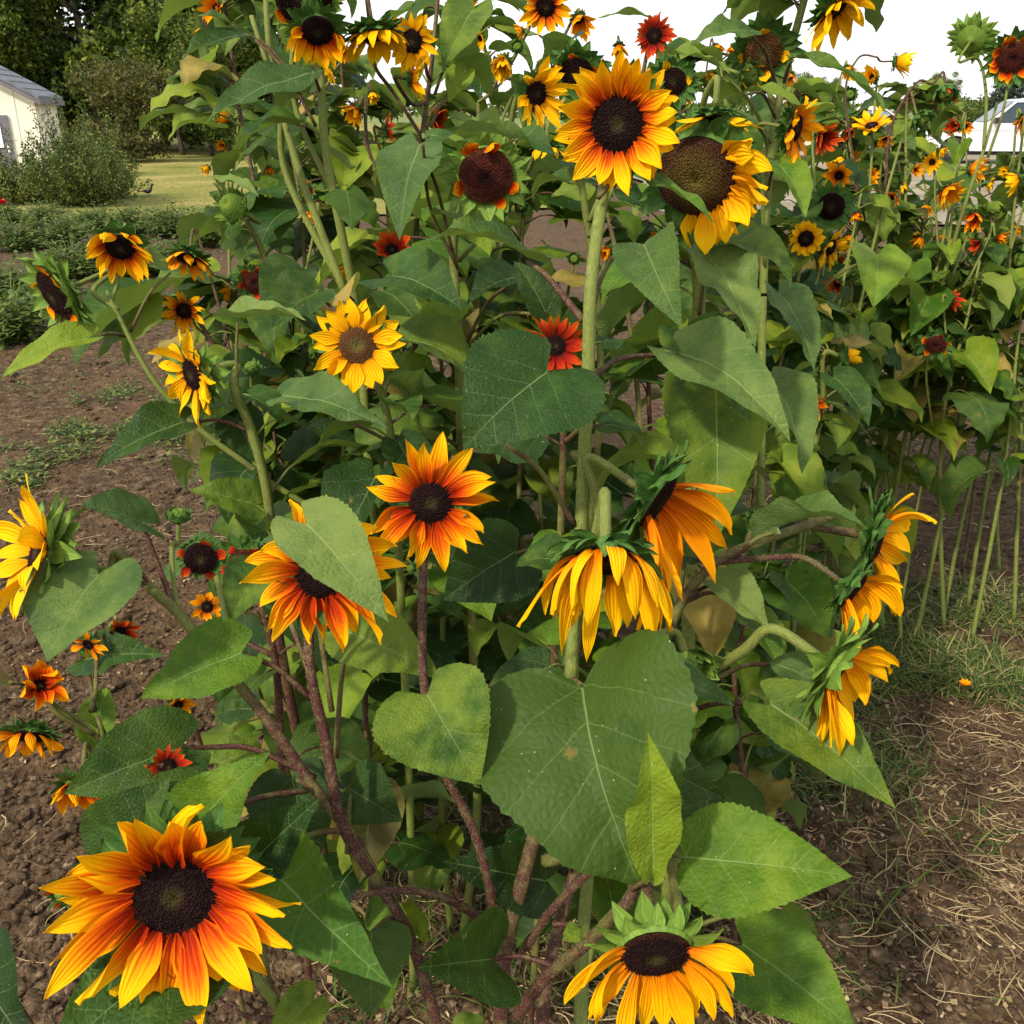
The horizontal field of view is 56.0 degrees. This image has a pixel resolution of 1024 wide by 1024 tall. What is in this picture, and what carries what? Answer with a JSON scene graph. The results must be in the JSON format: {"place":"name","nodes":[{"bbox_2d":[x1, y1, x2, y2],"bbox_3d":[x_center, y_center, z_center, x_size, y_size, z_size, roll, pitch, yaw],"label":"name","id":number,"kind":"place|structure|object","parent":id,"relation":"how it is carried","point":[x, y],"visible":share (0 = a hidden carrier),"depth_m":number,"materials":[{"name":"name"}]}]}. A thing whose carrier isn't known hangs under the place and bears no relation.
{"place":"outdoors","nodes":[
{"label":"outdoors","id":0,"kind":"place"},
{"bbox_2d":[3,125,546,218],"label":"lawn","id":1,"kind":"structure","parent":0,"point":[191,156],"depth_m":21.70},
{"bbox_2d":[0,127,56,206],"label":"shrub","id":2,"kind":"object","parent":1,"relation":"on","point":[11,190],"visible":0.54,"depth_m":16.19,"materials":[{"name":"green plant"}]},
{"bbox_2d":[0,65,64,174],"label":"shed","id":3,"kind":"structure","parent":1,"relation":"on","point":[19,94],"depth_m":20.56,"materials":[{"name":"beige"}]},
{"bbox_2d":[0,0,79,75],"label":"tree","id":4,"kind":"object","parent":1,"relation":"on","point":[9,20],"visible":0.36,"depth_m":33.36,"materials":[{"name":"green plant"}]},
{"bbox_2d":[3,0,93,118],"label":"tree","id":5,"kind":"object","parent":1,"relation":"on","point":[86,26],"visible":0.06,"depth_m":36.70,"materials":[{"name":"green plant"}]},
{"bbox_2d":[5,77,151,208],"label":"shrub","id":6,"kind":"object","parent":1,"relation":"on","point":[76,180],"visible":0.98,"depth_m":15.71,"materials":[{"name":"green plant"}]},
{"bbox_2d":[0,0,184,141],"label":"tree","id":7,"kind":"object","parent":1,"relation":"on","point":[106,38],"visible":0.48,"depth_m":34.28,"materials":[{"name":"green plant"}]},
{"bbox_2d":[61,48,193,161],"bbox_3d":[-11.642,-12.555,29.880,3.788,3.227,4.351,0,23,0],"label":"tree","id":8,"kind":"object","parent":1,"relation":"on","point":[142,86],"visible":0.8,"depth_m":28.84,"materials":[{"name":"green plant"}]},
{"bbox_2d":[52,0,220,149],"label":"tree","id":9,"kind":"object","parent":1,"relation":"on","point":[113,6],"visible":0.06,"depth_m":35.30,"materials":[{"name":"green plant"}]},
{"bbox_2d":[93,0,222,154],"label":"tree","id":10,"kind":"object","parent":1,"relation":"on","point":[145,27],"visible":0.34,"depth_m":32.96,"materials":[{"name":"green plant"}]},
{"bbox_2d":[155,10,249,155],"bbox_3d":[-10.783,-14.637,32.894,3.436,4.757,3.436,9,24,21],"label":"tree","id":11,"kind":"object","parent":1,"relation":"on","point":[173,59],"visible":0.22,"depth_m":32.58,"materials":[{"name":"green plant"}]},
{"bbox_2d":[129,0,276,150],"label":"tree","id":12,"kind":"object","parent":1,"relation":"on","point":[239,67],"visible":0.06,"depth_m":35.17,"materials":[{"name":"green plant"}]},
{"bbox_2d":[0,178,1023,1023],"bbox_3d":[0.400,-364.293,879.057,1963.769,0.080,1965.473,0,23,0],"label":"soil ground","id":13,"kind":"structure","parent":0,"point":[560,236],"depth_m":2.85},
{"bbox_2d":[0,210,63,251],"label":"garden plant","id":14,"kind":"object","parent":13,"relation":"on","point":[11,240],"visible":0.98,"depth_m":11.04,"materials":[{"name":"green plant"}]},
{"bbox_2d":[0,271,80,350],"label":"garden plant","id":15,"kind":"object","parent":13,"relation":"on","point":[19,326],"visible":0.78,"depth_m":6.63,"materials":[{"name":"green plant"}]},
{"bbox_2d":[9,198,79,226],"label":"garden plant","id":16,"kind":"object","parent":13,"relation":"on","point":[42,212],"visible":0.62,"depth_m":13.48,"materials":[{"name":"green plant"}]},
{"bbox_2d":[27,228,95,281],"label":"garden plant","id":17,"kind":"object","parent":13,"relation":"on","point":[72,269],"visible":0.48,"depth_m":9.21,"materials":[{"name":"green plant"}]},
{"bbox_2d":[27,209,98,246],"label":"garden plant","id":18,"kind":"object","parent":13,"relation":"on","point":[78,232],"visible":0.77,"depth_m":11.42,"materials":[{"name":"green plant"}]},
{"bbox_2d":[0,618,208,1023],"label":"sunflower plant","id":19,"kind":"object","parent":13,"relation":"on","point":[92,722],"visible":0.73,"depth_m":1.24,"materials":[{"name":"plant"}]},
{"bbox_2d":[0,248,238,489],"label":"creeping weeds","id":20,"kind":"object","parent":13,"relation":"on","point":[31,478],"visible":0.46,"depth_m":4.72,"materials":[{"name":"green plant"}]},
{"bbox_2d":[99,198,160,233],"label":"garden plant","id":21,"kind":"object","parent":13,"relation":"on","point":[129,210],"visible":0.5,"depth_m":12.60,"materials":[{"name":"green plant"}]},
{"bbox_2d":[123,195,196,237],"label":"garden plant","id":22,"kind":"object","parent":13,"relation":"on","point":[160,225],"visible":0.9,"depth_m":12.20,"materials":[{"name":"green plant"}]},
{"bbox_2d":[0,779,329,1023],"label":"sunflower plant","id":23,"kind":"object","parent":13,"relation":"on","point":[163,921],"visible":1,"depth_m":0.71,"materials":[{"name":"orange plant"}]},
{"bbox_2d":[2,217,376,682],"bbox_3d":[-0.530,0.149,1.794,0.575,1.347,0.162,-5,23,-12],"label":"sunflower plant","id":24,"kind":"object","parent":13,"relation":"on","point":[117,247],"visible":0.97,"depth_m":1.55,"materials":[{"name":"green plant"}]},
{"bbox_2d":[144,698,269,1023],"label":"sunflower plant","id":25,"kind":"object","parent":13,"relation":"on","point":[165,759],"visible":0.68,"depth_m":1.17,"materials":[{"name":"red plant"}]},
{"bbox_2d":[151,257,262,614],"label":"sunflower plant","id":26,"kind":"object","parent":13,"relation":"on","point":[188,285],"visible":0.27,"depth_m":2.60,"materials":[{"name":"green plant"}]},
{"bbox_2d":[139,0,308,468],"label":"sunflower plant","id":27,"kind":"object","parent":13,"relation":"on","point":[203,75],"visible":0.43,"depth_m":2.47,"materials":[{"name":"green plant"}]},
{"bbox_2d":[71,227,381,712],"bbox_3d":[-0.587,0.021,2.192,0.610,1.276,0.405,0,23,0],"label":"sunflower plant","id":28,"kind":"object","parent":13,"relation":"on","point":[182,310],"visible":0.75,"depth_m":1.98,"materials":[{"name":"green plant"}]},
{"bbox_2d":[168,97,301,511],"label":"sunflower plant","id":29,"kind":"object","parent":13,"relation":"on","point":[264,154],"visible":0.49,"depth_m":2.85,"materials":[{"name":"green plant"}]},
{"bbox_2d":[96,295,383,853],"bbox_3d":[-0.382,0.294,1.550,0.363,1.268,0.256,0,23,0],"label":"sunflower plant","id":30,"kind":"object","parent":13,"relation":"on","point":[194,377],"visible":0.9,"depth_m":1.36,"materials":[{"name":"green plant"}]},
{"bbox_2d":[0,474,484,1023],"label":"sunflower plant","id":31,"kind":"object","parent":13,"relation":"on","point":[318,564],"visible":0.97,"depth_m":0.86,"materials":[{"name":"green plant"}]},
{"bbox_2d":[158,531,372,979],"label":"sunflower plant","id":32,"kind":"object","parent":13,"relation":"on","point":[354,745],"visible":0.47,"depth_m":1.25,"materials":[{"name":"green plant"}]},
{"bbox_2d":[199,403,347,852],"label":"sunflower plant","id":33,"kind":"object","parent":13,"relation":"on","point":[224,464],"visible":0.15,"depth_m":1.74,"materials":[{"name":"green plant"}]},
{"bbox_2d":[199,315,374,752],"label":"sunflower plant","id":34,"kind":"object","parent":13,"relation":"on","point":[284,345],"visible":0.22,"depth_m":1.88,"materials":[{"name":"green plant"}]},
{"bbox_2d":[198,175,387,631],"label":"sunflower plant","id":35,"kind":"object","parent":13,"relation":"on","point":[231,207],"visible":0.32,"depth_m":1.89,"materials":[{"name":"green plant"}]},
{"bbox_2d":[220,63,384,389],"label":"sunflower plant","id":36,"kind":"object","parent":13,"relation":"on","point":[277,213],"visible":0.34,"depth_m":2.25,"materials":[{"name":"green plant"}]},
{"bbox_2d":[181,0,455,536],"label":"sunflower plant","id":37,"kind":"object","parent":13,"relation":"on","point":[312,31],"visible":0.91,"depth_m":1.54,"materials":[{"name":"green plant"}]},
{"bbox_2d":[269,46,381,405],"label":"sunflower plant","id":38,"kind":"object","parent":13,"relation":"on","point":[355,69],"visible":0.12,"depth_m":3.35,"materials":[{"name":"green plant"}]},
{"bbox_2d":[285,43,418,511],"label":"sunflower plant","id":39,"kind":"object","parent":13,"relation":"on","point":[380,99],"visible":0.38,"depth_m":2.33,"materials":[{"name":"green plant"}]},
{"bbox_2d":[290,539,462,1009],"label":"sunflower plant","id":40,"kind":"object","parent":13,"relation":"on","point":[394,844],"visible":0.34,"depth_m":1.54,"materials":[{"name":"green plant"}]},
{"bbox_2d":[273,224,492,770],"bbox_3d":[-0.283,0.125,1.905,0.409,1.306,0.552,6,23,14],"label":"sunflower plant","id":41,"kind":"object","parent":13,"relation":"on","point":[356,237],"visible":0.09,"depth_m":1.79,"materials":[{"name":"green plant"}]},
{"bbox_2d":[266,267,500,992],"bbox_3d":[-0.191,0.279,1.571,0.352,1.278,0.382,0,23,0],"label":"sunflower plant","id":42,"kind":"object","parent":13,"relation":"on","point":[355,345],"visible":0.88,"depth_m":1.31,"materials":[{"name":"green plant"}]},
{"bbox_2d":[313,122,456,455],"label":"sunflower plant","id":43,"kind":"object","parent":13,"relation":"on","point":[400,129],"visible":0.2,"depth_m":3.19,"materials":[{"name":"green plant"}]},
{"bbox_2d":[287,0,499,820],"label":"sunflower plant","id":44,"kind":"object","parent":13,"relation":"on","point":[411,43],"visible":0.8,"depth_m":1.68,"materials":[{"name":"green plant"}]},
{"bbox_2d":[327,192,491,806],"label":"sunflower plant","id":45,"kind":"object","parent":13,"relation":"on","point":[387,244],"visible":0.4,"depth_m":1.71,"materials":[{"name":"green plant"}]},
{"bbox_2d":[390,84,511,458],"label":"sunflower plant","id":46,"kind":"object","parent":13,"relation":"on","point":[465,99],"visible":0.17,"depth_m":2.50,"materials":[{"name":"green plant"}]},
{"bbox_2d":[340,55,576,929],"bbox_3d":[-0.086,0.128,1.563,0.365,1.565,0.451,0,23,0],"label":"sunflower plant","id":47,"kind":"object","parent":13,"relation":"on","point":[485,176],"visible":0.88,"depth_m":1.25,"materials":[{"name":"plant"}]},
{"bbox_2d":[364,293,582,929],"bbox_3d":[-0.059,0.230,1.790,0.359,1.200,0.654,19,29,38],"label":"sunflower plant","id":48,"kind":"object","parent":13,"relation":"on","point":[492,658],"visible":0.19,"depth_m":1.72,"materials":[{"name":"green plant"}]},
{"bbox_2d":[384,0,575,618],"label":"sunflower plant","id":49,"kind":"object","parent":13,"relation":"on","point":[509,27],"visible":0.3,"depth_m":2.28,"materials":[{"name":"green plant"}]},
{"bbox_2d":[437,118,568,461],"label":"sunflower plant","id":50,"kind":"object","parent":13,"relation":"on","point":[523,146],"visible":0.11,"depth_m":3.05,"materials":[{"name":"green plant"}]},
{"bbox_2d":[420,0,595,616],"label":"sunflower plant","id":51,"kind":"object","parent":13,"relation":"on","point":[542,14],"visible":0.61,"depth_m":1.92,"materials":[{"name":"green plant"}]},
{"bbox_2d":[0,339,1023,1023],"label":"straw litter","id":52,"kind":"object","parent":13,"relation":"on","point":[944,909],"visible":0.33,"depth_m":2.04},
{"bbox_2d":[0,326,1023,1023],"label":"soil clods","id":53,"kind":"object","parent":13,"relation":"on","point":[34,1004],"visible":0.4,"depth_m":2.06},
{"bbox_2d":[426,238,635,650],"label":"sunflower plant","id":54,"kind":"object","parent":13,"relation":"on","point":[536,481],"visible":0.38,"depth_m":1.83,"materials":[{"name":"green plant"}]},
{"bbox_2d":[451,152,623,683],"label":"sunflower plant","id":55,"kind":"object","parent":13,"relation":"on","point":[519,513],"visible":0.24,"depth_m":1.87,"materials":[{"name":"green plant"}]},
{"bbox_2d":[477,315,632,1023],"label":"sunflower plant","id":56,"kind":"object","parent":13,"relation":"on","point":[563,339],"visible":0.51,"depth_m":1.27,"materials":[{"name":"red plant"}]},
{"bbox_2d":[449,588,696,969],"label":"sunflower plant","id":57,"kind":"object","parent":13,"relation":"on","point":[604,896],"visible":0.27,"depth_m":1.60,"materials":[{"name":"green plant"}]},
{"bbox_2d":[367,49,852,1023],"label":"sunflower plant","id":58,"kind":"object","parent":13,"relation":"on","point":[599,771],"visible":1,"depth_m":0.88,"materials":[{"name":"green plant"}]},
{"bbox_2d":[553,166,697,884],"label":"sunflower plant","id":59,"kind":"object","parent":13,"relation":"on","point":[618,488],"visible":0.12,"depth_m":1.70,"materials":[{"name":"green plant"}]},
{"bbox_2d":[531,6,729,870],"bbox_3d":[0.150,0.018,1.715,0.285,1.650,0.216,-8,24,-19],"label":"sunflower plant","id":60,"kind":"object","parent":13,"relation":"on","point":[655,34],"visible":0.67,"depth_m":1.46,"materials":[{"name":"green plant"}]},
{"bbox_2d":[545,183,760,683],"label":"sunflower plant","id":61,"kind":"object","parent":13,"relation":"on","point":[648,231],"visible":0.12,"depth_m":1.90,"materials":[{"name":"green plant"}]},
{"bbox_2d":[325,477,1023,1023],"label":"grass","id":62,"kind":"structure","parent":13,"relation":"on","point":[967,653],"depth_m":2.66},
{"bbox_2d":[632,37,752,495],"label":"sunflower plant","id":63,"kind":"object","parent":13,"relation":"on","point":[712,295],"visible":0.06,"depth_m":3.17,"materials":[{"name":"green plant"}]},
{"bbox_2d":[596,74,821,1023],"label":"sunflower plant","id":64,"kind":"object","parent":13,"relation":"on","point":[713,162],"visible":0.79,"depth_m":1.16,"materials":[{"name":"green plant"}]},
{"bbox_2d":[634,302,833,812],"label":"sunflower plant","id":65,"kind":"object","parent":13,"relation":"on","point":[729,314],"visible":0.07,"depth_m":2.29,"materials":[{"name":"green plant"}]},
{"bbox_2d":[654,37,822,696],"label":"sunflower plant","id":66,"kind":"object","parent":13,"relation":"on","point":[764,111],"visible":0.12,"depth_m":2.05,"materials":[{"name":"green plant"}]},
{"bbox_2d":[677,532,837,945],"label":"sunflower plant","id":67,"kind":"object","parent":13,"relation":"on","point":[803,593],"visible":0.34,"depth_m":1.60,"materials":[{"name":"green plant"}]},
{"bbox_2d":[666,280,872,829],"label":"sunflower plant","id":68,"kind":"object","parent":13,"relation":"on","point":[798,483],"visible":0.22,"depth_m":1.86,"materials":[{"name":"green plant"}]},
{"bbox_2d":[638,370,936,1023],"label":"sunflower plant","id":69,"kind":"object","parent":13,"relation":"on","point":[807,712],"visible":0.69,"depth_m":1.03,"materials":[{"name":"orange plant"}]},
{"bbox_2d":[690,0,886,694],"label":"sunflower plant","id":70,"kind":"object","parent":13,"relation":"on","point":[759,59],"visible":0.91,"depth_m":1.57,"materials":[{"name":"green plant"}]},
{"bbox_2d":[729,60,880,430],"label":"sunflower plant","id":71,"kind":"object","parent":13,"relation":"on","point":[820,89],"visible":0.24,"depth_m":3.34,"materials":[{"name":"green plant"}]},
{"bbox_2d":[749,328,884,632],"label":"sunflower plant","id":72,"kind":"object","parent":13,"relation":"on","point":[849,384],"visible":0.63,"depth_m":1.91,"materials":[{"name":"green plant"}]},
{"bbox_2d":[739,158,896,631],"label":"sunflower plant","id":73,"kind":"object","parent":13,"relation":"on","point":[858,179],"visible":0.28,"depth_m":2.50,"materials":[{"name":"green plant"}]},
{"bbox_2d":[743,122,912,554],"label":"sunflower plant","id":74,"kind":"object","parent":13,"relation":"on","point":[882,271],"visible":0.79,"depth_m":1.99,"materials":[{"name":"green plant"}]},
{"bbox_2d":[773,95,913,628],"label":"sunflower plant","id":75,"kind":"object","parent":13,"relation":"on","point":[832,113],"visible":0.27,"depth_m":2.89,"materials":[{"name":"green plant"}]},
{"bbox_2d":[806,131,881,530],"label":"sunflower plant","id":76,"kind":"object","parent":13,"relation":"on","point":[863,146],"visible":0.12,"depth_m":3.12,"materials":[{"name":"green plant"}]},
{"bbox_2d":[795,160,913,566],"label":"sunflower plant","id":77,"kind":"object","parent":13,"relation":"on","point":[899,419],"visible":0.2,"depth_m":2.79,"materials":[{"name":"green plant"}]},
{"bbox_2d":[799,212,914,566],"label":"sunflower plant","id":78,"kind":"object","parent":13,"relation":"on","point":[867,476],"visible":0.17,"depth_m":2.90,"materials":[{"name":"green plant"}]},
{"bbox_2d":[777,49,960,570],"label":"sunflower plant","id":79,"kind":"object","parent":13,"relation":"on","point":[894,390],"visible":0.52,"depth_m":2.60,"materials":[{"name":"green plant"}]},
{"bbox_2d":[827,123,931,374],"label":"sunflower plant","id":80,"kind":"object","parent":13,"relation":"on","point":[916,146],"visible":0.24,"depth_m":4.18,"materials":[{"name":"green plant"}]},
{"bbox_2d":[843,242,943,645],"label":"sunflower plant","id":81,"kind":"object","parent":13,"relation":"on","point":[905,248],"visible":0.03,"depth_m":2.90,"materials":[{"name":"green plant"}]},
{"bbox_2d":[829,126,965,507],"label":"sunflower plant","id":82,"kind":"object","parent":13,"relation":"on","point":[879,154],"visible":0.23,"depth_m":3.25,"materials":[{"name":"green plant"}]},
{"bbox_2d":[859,78,944,488],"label":"sunflower plant","id":83,"kind":"object","parent":13,"relation":"on","point":[917,97],"visible":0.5,"depth_m":3.33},
{"bbox_2d":[871,199,965,562],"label":"sunflower plant","id":84,"kind":"object","parent":13,"relation":"on","point":[907,210],"visible":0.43,"depth_m":2.88,"materials":[{"name":"green plant"}]},
{"bbox_2d":[880,113,972,238],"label":"sunflower plant","id":85,"kind":"object","parent":13,"relation":"on","point":[898,126],"visible":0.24,"depth_m":4.79,"materials":[{"name":"green plant"}]},
{"bbox_2d":[866,150,989,501],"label":"sunflower plant","id":86,"kind":"object","parent":13,"relation":"on","point":[933,305],"visible":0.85,"depth_m":2.73,"materials":[{"name":"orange plant"}]},
{"bbox_2d":[857,10,1023,563],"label":"sunflower plant","id":87,"kind":"object","parent":13,"relation":"on","point":[973,38],"visible":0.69,"depth_m":2.74,"materials":[{"name":"green plant"}]},
{"bbox_2d":[903,100,978,504],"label":"sunflower plant","id":88,"kind":"object","parent":13,"relation":"on","point":[946,171],"visible":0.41,"depth_m":3.40,"materials":[{"name":"green plant"}]},
{"bbox_2d":[889,251,1017,617],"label":"sunflower plant","id":89,"kind":"object","parent":13,"relation":"on","point":[964,269],"visible":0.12,"depth_m":3.01,"materials":[{"name":"green plant"}]},
{"bbox_2d":[898,260,1018,632],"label":"sunflower plant","id":90,"kind":"object","parent":13,"relation":"on","point":[986,407],"visible":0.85,"depth_m":2.67,"materials":[{"name":"green plant"}]},
{"bbox_2d":[913,202,1017,634],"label":"sunflower plant","id":91,"kind":"object","parent":13,"relation":"on","point":[997,254],"visible":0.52,"depth_m":2.85,"materials":[{"name":"green plant"}]},
{"bbox_2d":[923,121,1023,457],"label":"sunflower plant","id":92,"kind":"object","parent":13,"relation":"on","point":[990,175],"visible":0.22,"depth_m":4.18,"materials":[{"name":"green plant"}]},
{"bbox_2d":[933,201,1021,573],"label":"sunflower plant","id":93,"kind":"object","parent":13,"relation":"on","point":[974,234],"visible":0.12,"depth_m":3.30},
{"bbox_2d":[940,270,1023,645],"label":"sunflower plant","id":94,"kind":"object","parent":13,"relation":"on","point":[962,473],"visible":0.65,"depth_m":2.79,"materials":[{"name":"green plant"}]},
{"bbox_2d":[940,237,1023,620],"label":"sunflower plant","id":95,"kind":"object","parent":13,"relation":"on","point":[1017,258],"visible":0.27,"depth_m":2.99,"materials":[{"name":"green plant"}]},
{"bbox_2d":[941,108,1023,614],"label":"sunflower plant","id":96,"kind":"object","parent":13,"relation":"on","point":[1006,190],"visible":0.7,"depth_m":2.88,"materials":[{"name":"green plant"}]},
{"bbox_2d":[975,151,1023,500],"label":"sunflower plant","id":97,"kind":"object","parent":13,"relation":"on","point":[1004,162],"visible":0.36,"depth_m":3.81,"materials":[{"name":"green plant"}]},
{"bbox_2d":[1011,177,1023,622],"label":"sunflower plant","id":98,"kind":"object","parent":13,"relation":"on","point":[1016,543],"visible":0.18,"depth_m":3.02,"materials":[{"name":"green plant"}]},
{"bbox_2d":[59,112,977,127],"bbox_3d":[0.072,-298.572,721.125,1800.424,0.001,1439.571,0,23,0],"label":"field","id":99,"kind":"structure","parent":0,"point":[404,119],"depth_m":183.28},
{"bbox_2d":[327,97,998,117],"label":"wood","id":100,"kind":"object","parent":99,"relation":"on","point":[853,107],"visible":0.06,"depth_m":215.06,"materials":[{"name":"brown plant"}]},
{"bbox_2d":[57,0,1023,111],"label":"sky","id":101,"kind":"structure","parent":0,"point":[920,26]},
{"bbox_2d":[633,146,1023,226],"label":"gravel yard","id":102,"kind":"structure","parent":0,"point":[920,193],"depth_m":19.06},
{"bbox_2d":[918,98,1023,160],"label":"pickup truck","id":103,"kind":"object","parent":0,"point":[1004,140],"visible":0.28,"depth_m":28.67,"materials":[{"name":"white paint"},{"name":"glass"},{"name":"black plastic"}]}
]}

